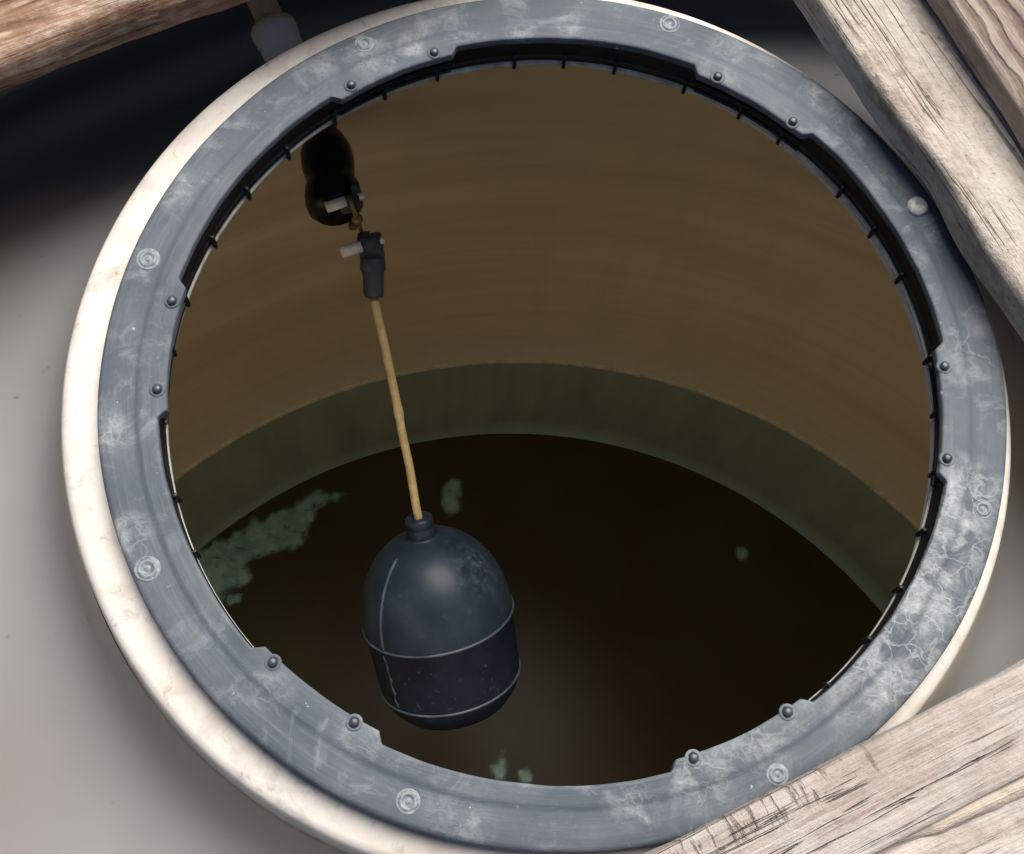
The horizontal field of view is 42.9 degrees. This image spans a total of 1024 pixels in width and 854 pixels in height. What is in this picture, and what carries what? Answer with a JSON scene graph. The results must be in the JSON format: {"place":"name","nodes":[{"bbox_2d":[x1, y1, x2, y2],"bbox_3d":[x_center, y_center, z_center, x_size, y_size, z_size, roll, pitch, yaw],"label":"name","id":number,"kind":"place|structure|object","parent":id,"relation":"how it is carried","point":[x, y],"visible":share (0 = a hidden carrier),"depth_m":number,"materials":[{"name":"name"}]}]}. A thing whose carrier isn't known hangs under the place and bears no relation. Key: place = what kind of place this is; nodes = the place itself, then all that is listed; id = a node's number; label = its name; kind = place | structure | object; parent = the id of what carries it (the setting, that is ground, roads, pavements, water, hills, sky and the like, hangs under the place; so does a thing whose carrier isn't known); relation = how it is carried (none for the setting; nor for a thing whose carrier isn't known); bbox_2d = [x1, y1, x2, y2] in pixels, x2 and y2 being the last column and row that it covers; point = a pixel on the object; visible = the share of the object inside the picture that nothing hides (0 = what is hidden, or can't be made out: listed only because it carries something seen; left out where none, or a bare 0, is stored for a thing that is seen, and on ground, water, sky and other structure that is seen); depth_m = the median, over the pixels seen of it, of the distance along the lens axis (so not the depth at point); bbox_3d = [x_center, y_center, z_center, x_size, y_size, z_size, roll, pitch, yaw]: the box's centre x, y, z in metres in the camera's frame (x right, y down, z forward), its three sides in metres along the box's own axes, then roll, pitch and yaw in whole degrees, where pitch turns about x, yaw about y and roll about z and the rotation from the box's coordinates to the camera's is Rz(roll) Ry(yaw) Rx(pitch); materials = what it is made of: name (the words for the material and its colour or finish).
{"place":"outdoors","nodes":[
{"label":"outdoors","id":0,"kind":"place"},
{"bbox_2d":[0,0,1023,853],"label":"water tank","id":1,"kind":"object","parent":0,"point":[712,240],"visible":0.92,"depth_m":0.93,"materials":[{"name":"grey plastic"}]},
{"bbox_2d":[0,0,249,90],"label":"wood plank","id":2,"kind":"object","parent":1,"relation":"on","point":[38,38],"visible":1,"depth_m":0.80,"materials":[{"name":"brown wood"}]},
{"bbox_2d":[246,0,302,62],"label":"inlet pipe","id":3,"kind":"object","parent":1,"relation":"attached to","point":[274,33],"visible":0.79,"depth_m":0.92,"materials":[{"name":"grey plastic"}]},
{"bbox_2d":[300,124,520,729],"bbox_3d":[-0.095,-0.012,1.208,0.146,0.391,0.556,-8,72,-5],"label":"float valve","id":4,"kind":"object","parent":1,"relation":"attached to","point":[438,623],"visible":0.97,"depth_m":1.18,"materials":[{"name":"black plastic"}]},
{"bbox_2d":[115,434,918,785],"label":"water","id":5,"kind":"structure","parent":1,"relation":"in","point":[659,626],"depth_m":1.98,"materials":[{"name":"black liquid"}]},
{"bbox_2d":[226,594,240,604],"bbox_3d":[-0.415,0.256,1.950,0.030,0.001,0.027,8,71,0],"label":"algae patch","id":6,"kind":"object","parent":5,"relation":"on","point":[235,598],"visible":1,"depth_m":1.95,"materials":[{"name":"green plant"}]},
{"bbox_2d":[198,490,338,602],"bbox_3d":[-0.376,0.171,1.981,0.294,0.001,0.110,-37,77,-14],"label":"algae patch","id":7,"kind":"object","parent":5,"relation":"on","point":[222,563],"visible":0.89,"depth_m":1.98,"materials":[{"name":"green plant"}]},
{"bbox_2d":[441,479,460,513],"bbox_3d":[-0.096,0.108,2.015,0.044,0.001,0.072,8,71,0],"label":"algae patch","id":8,"kind":"object","parent":5,"relation":"on","point":[451,494],"visible":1,"depth_m":2.02,"materials":[{"name":"green plant"}]},
{"bbox_2d":[491,759,505,779],"bbox_3d":[-0.019,0.492,1.888,0.044,0.001,0.056,8,71,0],"label":"algae patch","id":9,"kind":"object","parent":5,"relation":"on","point":[499,770],"visible":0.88,"depth_m":1.89,"materials":[{"name":"green plant"}]},
{"bbox_2d":[518,770,532,782],"bbox_3d":[0.020,0.502,1.887,0.030,0.001,0.033,8,71,0],"label":"algae patch","id":10,"kind":"object","parent":5,"relation":"on","point":[526,776],"visible":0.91,"depth_m":1.89,"materials":[{"name":"green plant"}]},
{"bbox_2d":[737,547,747,559],"bbox_3d":[0.354,0.198,2.006,0.030,0.001,0.033,8,71,0],"label":"algae patch","id":11,"kind":"object","parent":5,"relation":"on","point":[742,552],"visible":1,"depth_m":2.01,"materials":[{"name":"green plant"}]},
{"bbox_2d":[643,659,1023,853],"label":"wood plank","id":12,"kind":"object","parent":1,"relation":"on","point":[911,776],"visible":1,"depth_m":0.69,"materials":[{"name":"beige wood"}]},
{"bbox_2d":[793,0,1023,341],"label":"wood plank","id":13,"kind":"object","parent":1,"relation":"on","point":[933,110],"visible":0.88,"depth_m":0.83,"materials":[{"name":"beige wood"}]},
{"bbox_2d":[927,0,1023,149],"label":"wood plank","id":14,"kind":"object","parent":13,"relation":"on","point":[987,36],"visible":1,"depth_m":0.82,"materials":[{"name":"brown wood"}]},
{"bbox_2d":[876,777,1023,853],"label":"wood plank","id":15,"kind":"object","parent":1,"relation":"on","point":[992,822],"visible":0.8,"depth_m":0.69,"materials":[{"name":"beige wood"}]}
]}

